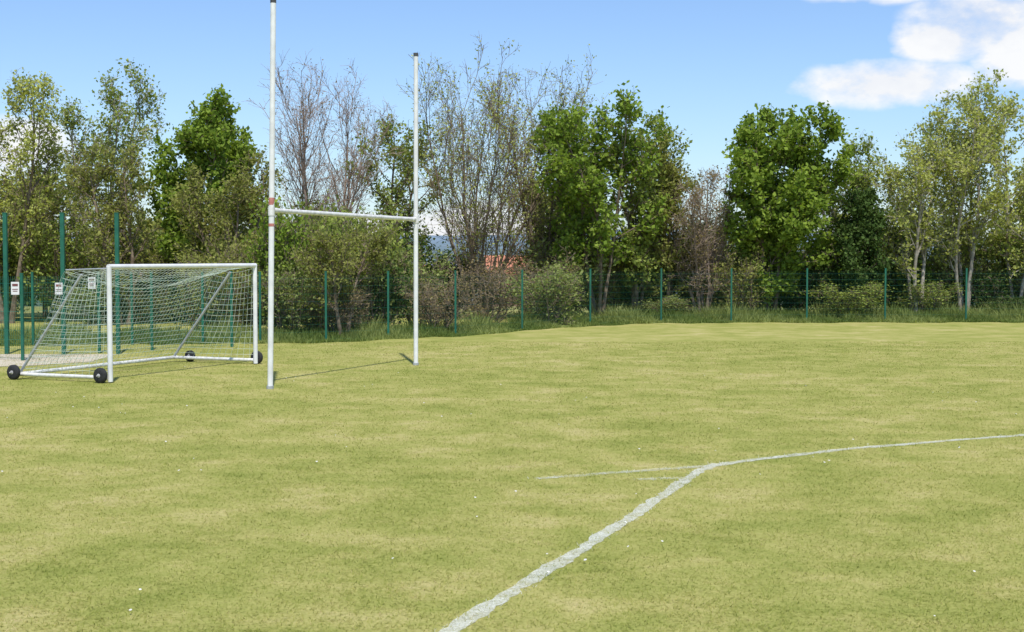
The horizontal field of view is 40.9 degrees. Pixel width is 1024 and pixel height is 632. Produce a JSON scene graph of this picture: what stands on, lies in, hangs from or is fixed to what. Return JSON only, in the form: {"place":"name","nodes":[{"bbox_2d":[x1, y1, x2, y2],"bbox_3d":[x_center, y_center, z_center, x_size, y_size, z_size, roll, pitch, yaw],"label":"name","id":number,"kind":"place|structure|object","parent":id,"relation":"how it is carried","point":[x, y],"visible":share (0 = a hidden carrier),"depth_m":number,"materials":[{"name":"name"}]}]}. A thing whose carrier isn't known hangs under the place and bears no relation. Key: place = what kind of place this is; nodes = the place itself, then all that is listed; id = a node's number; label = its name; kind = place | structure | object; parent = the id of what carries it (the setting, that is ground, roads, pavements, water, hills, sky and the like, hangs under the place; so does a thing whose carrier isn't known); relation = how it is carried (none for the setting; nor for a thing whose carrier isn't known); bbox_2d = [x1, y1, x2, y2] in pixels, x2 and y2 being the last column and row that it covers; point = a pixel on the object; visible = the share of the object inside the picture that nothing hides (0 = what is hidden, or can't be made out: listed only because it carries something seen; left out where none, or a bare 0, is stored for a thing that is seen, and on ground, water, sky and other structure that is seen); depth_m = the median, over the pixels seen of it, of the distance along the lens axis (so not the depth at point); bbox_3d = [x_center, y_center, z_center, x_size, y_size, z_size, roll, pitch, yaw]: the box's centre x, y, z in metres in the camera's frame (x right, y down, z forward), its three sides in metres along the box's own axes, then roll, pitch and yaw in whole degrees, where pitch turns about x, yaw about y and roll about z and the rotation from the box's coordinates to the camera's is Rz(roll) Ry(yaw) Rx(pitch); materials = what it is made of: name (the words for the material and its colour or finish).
{"place":"outdoors","nodes":[
{"label":"outdoors","id":0,"kind":"place"},
{"bbox_2d":[0,354,106,365],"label":"sandy path","id":1,"kind":"structure","parent":0,"point":[4,357],"depth_m":29.94,"materials":[{"name":"beige sand"}]},
{"bbox_2d":[0,229,1023,631],"bbox_3d":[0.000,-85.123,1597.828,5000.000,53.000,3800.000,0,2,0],"label":"grass field ground","id":2,"kind":"structure","parent":0,"point":[666,335],"depth_m":13.52,"materials":[{"name":"green plant"}]},
{"bbox_2d":[0,67,69,323],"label":"aspen tree","id":3,"kind":"object","parent":2,"relation":"on","point":[23,157],"visible":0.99,"depth_m":45.72,"materials":[{"name":"green plant"}]},
{"bbox_2d":[0,129,110,316],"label":"hawthorn tree","id":4,"kind":"object","parent":2,"relation":"on","point":[51,212],"visible":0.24,"depth_m":50.68,"materials":[{"name":"green plant"}]},
{"bbox_2d":[2,213,120,353],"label":"tall court fence posts","id":5,"kind":"object","parent":2,"relation":"on","point":[62,261],"visible":0.81,"depth_m":31.26,"materials":[{"name":"green metal"}]},
{"bbox_2d":[44,58,172,320],"bbox_3d":[-13.878,-4.437,48.081,5.069,9.422,3.693,1,3,26],"label":"aspen tree","id":6,"kind":"object","parent":2,"relation":"on","point":[112,126],"visible":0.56,"depth_m":48.05,"materials":[{"name":"green plant"}]},
{"bbox_2d":[61,137,166,324],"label":"hawthorn tree","id":7,"kind":"object","parent":2,"relation":"on","point":[108,209],"visible":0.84,"depth_m":45.00,"materials":[{"name":"green plant"}]},
{"bbox_2d":[0,271,232,360],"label":"court fence","id":8,"kind":"object","parent":2,"relation":"on","point":[22,305],"visible":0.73,"depth_m":31.60,"materials":[{"name":"green metal"}]},
{"bbox_2d":[11,282,18,294],"bbox_3d":[-10.560,-0.589,29.219,0.170,0.270,0.017,0,2,0],"label":"warning sign","id":9,"kind":"object","parent":8,"relation":"attached to","point":[14,288],"visible":1,"depth_m":29.21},
{"bbox_2d":[55,283,62,294],"bbox_3d":[-10.280,-0.623,31.179,0.170,0.270,0.017,0,2,0],"label":"warning sign","id":10,"kind":"object","parent":8,"relation":"attached to","point":[60,287],"visible":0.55,"depth_m":31.18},
{"bbox_2d":[88,277,95,288],"bbox_3d":[-9.620,-0.755,31.474,0.170,0.270,0.017,0,2,0],"label":"warning sign","id":11,"kind":"object","parent":8,"relation":"attached to","point":[90,284],"visible":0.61,"depth_m":31.47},
{"bbox_2d":[7,263,262,382],"bbox_3d":[-7.141,0.029,26.611,2.209,2.085,5.056,1,3,23],"label":"football goal","id":12,"kind":"object","parent":2,"relation":"on","point":[14,372],"visible":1,"depth_m":25.96,"materials":[{"name":"white paint"}]},
{"bbox_2d":[123,83,265,322],"bbox_3d":[-10.407,-3.737,46.503,4.212,8.149,4.121,-2,3,-41],"label":"sycamore tree","id":13,"kind":"object","parent":2,"relation":"on","point":[209,142],"visible":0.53,"depth_m":45.92,"materials":[{"name":"green plant"}]},
{"bbox_2d":[165,145,302,322],"bbox_3d":[-8.865,-2.543,43.950,4.571,6.018,3.386,0,2,0],"label":"hawthorn tree","id":14,"kind":"object","parent":2,"relation":"on","point":[239,194],"visible":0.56,"depth_m":43.86,"materials":[{"name":"green plant"}]},
{"bbox_2d":[242,50,403,251],"bbox_3d":[-6.653,-4.795,50.254,5.925,9.975,6.850,0,2,0],"label":"bare ash tree","id":15,"kind":"object","parent":2,"relation":"on","point":[301,159],"visible":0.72,"depth_m":49.23,"materials":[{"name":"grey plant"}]},
{"bbox_2d":[280,219,398,335],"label":"hawthorn tree","id":16,"kind":"object","parent":2,"relation":"on","point":[341,260],"visible":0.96,"depth_m":37.51,"materials":[{"name":"green plant"}]},
{"bbox_2d":[266,0,418,388],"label":"rugby goal posts","id":17,"kind":"object","parent":2,"relation":"on","point":[273,210],"visible":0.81,"depth_m":23.01,"materials":[{"name":"white metal"}]},
{"bbox_2d":[336,113,449,317],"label":"birch tree","id":18,"kind":"object","parent":2,"relation":"on","point":[398,191],"visible":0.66,"depth_m":49.66,"materials":[{"name":"green plant"}]},
{"bbox_2d":[394,35,609,319],"bbox_3d":[-0.954,-4.904,48.731,6.983,10.337,8.475,1,3,25],"label":"willow tree","id":19,"kind":"object","parent":2,"relation":"on","point":[473,243],"visible":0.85,"depth_m":48.12,"materials":[{"name":"grey plant"}]},
{"bbox_2d":[2,372,1015,615],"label":"daisies","id":20,"kind":"object","parent":2,"relation":"on","point":[515,490],"visible":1,"depth_m":13.98,"materials":[{"name":"white plant"}]},
{"bbox_2d":[0,185,1023,333],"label":"undergrowth shrubs","id":21,"kind":"object","parent":2,"relation":"on","point":[286,239],"visible":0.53,"depth_m":46.13,"materials":[{"name":"green plant"}]},
{"bbox_2d":[0,296,1023,345],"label":"rough grass verge","id":22,"kind":"structure","parent":2,"relation":"on","point":[478,326],"depth_m":43.45,"materials":[{"name":"green plant"}]},
{"bbox_2d":[0,268,1023,344],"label":"boundary fence","id":23,"kind":"object","parent":2,"relation":"on","point":[33,335],"visible":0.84,"depth_m":41.03,"materials":[{"name":"green metal"}]},
{"bbox_2d":[1,172,1023,305],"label":"distant woodland","id":24,"kind":"object","parent":2,"relation":"on","point":[150,225],"visible":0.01,"depth_m":93.35,"materials":[{"name":"green plant"}]},
{"bbox_2d":[474,83,608,316],"bbox_3d":[1.038,-4.229,49.587,5.147,8.891,3.590,-2,3,-33],"label":"birch tree","id":25,"kind":"object","parent":2,"relation":"on","point":[523,211],"visible":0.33,"depth_m":49.26,"materials":[{"name":"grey plant"}]},
{"bbox_2d":[524,80,672,316],"bbox_3d":[2.965,-3.902,47.672,5.387,8.405,5.324,0,2,0],"label":"sycamore tree","id":26,"kind":"object","parent":2,"relation":"on","point":[579,176],"visible":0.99,"depth_m":47.37,"materials":[{"name":"green plant"}]},
{"bbox_2d":[597,110,693,310],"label":"birch tree","id":27,"kind":"object","parent":2,"relation":"on","point":[638,263],"visible":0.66,"depth_m":48.81,"materials":[{"name":"green plant"}]},
{"bbox_2d":[626,136,701,308],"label":"hawthorn tree","id":28,"kind":"object","parent":2,"relation":"on","point":[672,173],"visible":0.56,"depth_m":49.26,"materials":[{"name":"green plant"}]},
{"bbox_2d":[647,162,749,312],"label":"bare elder tree","id":29,"kind":"object","parent":2,"relation":"on","point":[704,249],"visible":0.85,"depth_m":49.02,"materials":[{"name":"brown plant"}]},
{"bbox_2d":[439,434,1023,631],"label":"pitch line markings","id":30,"kind":"object","parent":2,"relation":"on","point":[597,536],"visible":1,"depth_m":10.30,"materials":[{"name":"paint"}]},
{"bbox_2d":[716,100,862,312],"bbox_3d":[9.446,-3.772,49.712,5.959,7.968,4.299,-1,3,-25],"label":"sycamore tree","id":31,"kind":"object","parent":2,"relation":"on","point":[777,226],"visible":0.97,"depth_m":49.06,"materials":[{"name":"green plant"}]},
{"bbox_2d":[801,129,891,270],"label":"birch tree","id":32,"kind":"object","parent":2,"relation":"on","point":[864,180],"visible":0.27,"depth_m":51.46,"materials":[{"name":"green plant"}]},
{"bbox_2d":[826,181,894,303],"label":"holly tree","id":33,"kind":"object","parent":2,"relation":"on","point":[864,232],"visible":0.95,"depth_m":49.47,"materials":[{"name":"green plant"}]},
{"bbox_2d":[866,113,969,311],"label":"birch tree","id":34,"kind":"object","parent":2,"relation":"on","point":[906,220],"visible":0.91,"depth_m":49.54,"materials":[{"name":"green plant"}]},
{"bbox_2d":[914,68,1022,309],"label":"birch tree","id":35,"kind":"object","parent":2,"relation":"on","point":[966,165],"visible":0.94,"depth_m":49.88,"materials":[{"name":"green plant"}]},
{"bbox_2d":[968,93,1023,298],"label":"birch tree","id":36,"kind":"object","parent":2,"relation":"on","point":[1013,214],"visible":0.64,"depth_m":50.63,"materials":[{"name":"green plant"}]},
{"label":"walls","id":37,"kind":"object","parent":2,"relation":"on","visible":0},
{"bbox_2d":[483,255,531,281],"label":"roof","id":38,"kind":"structure","parent":37,"relation":"on","point":[488,257],"depth_m":113.96,"materials":[{"name":"tile"}]},
{"bbox_2d":[0,0,1023,238],"label":"sky","id":39,"kind":"structure","parent":0,"point":[878,64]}
]}

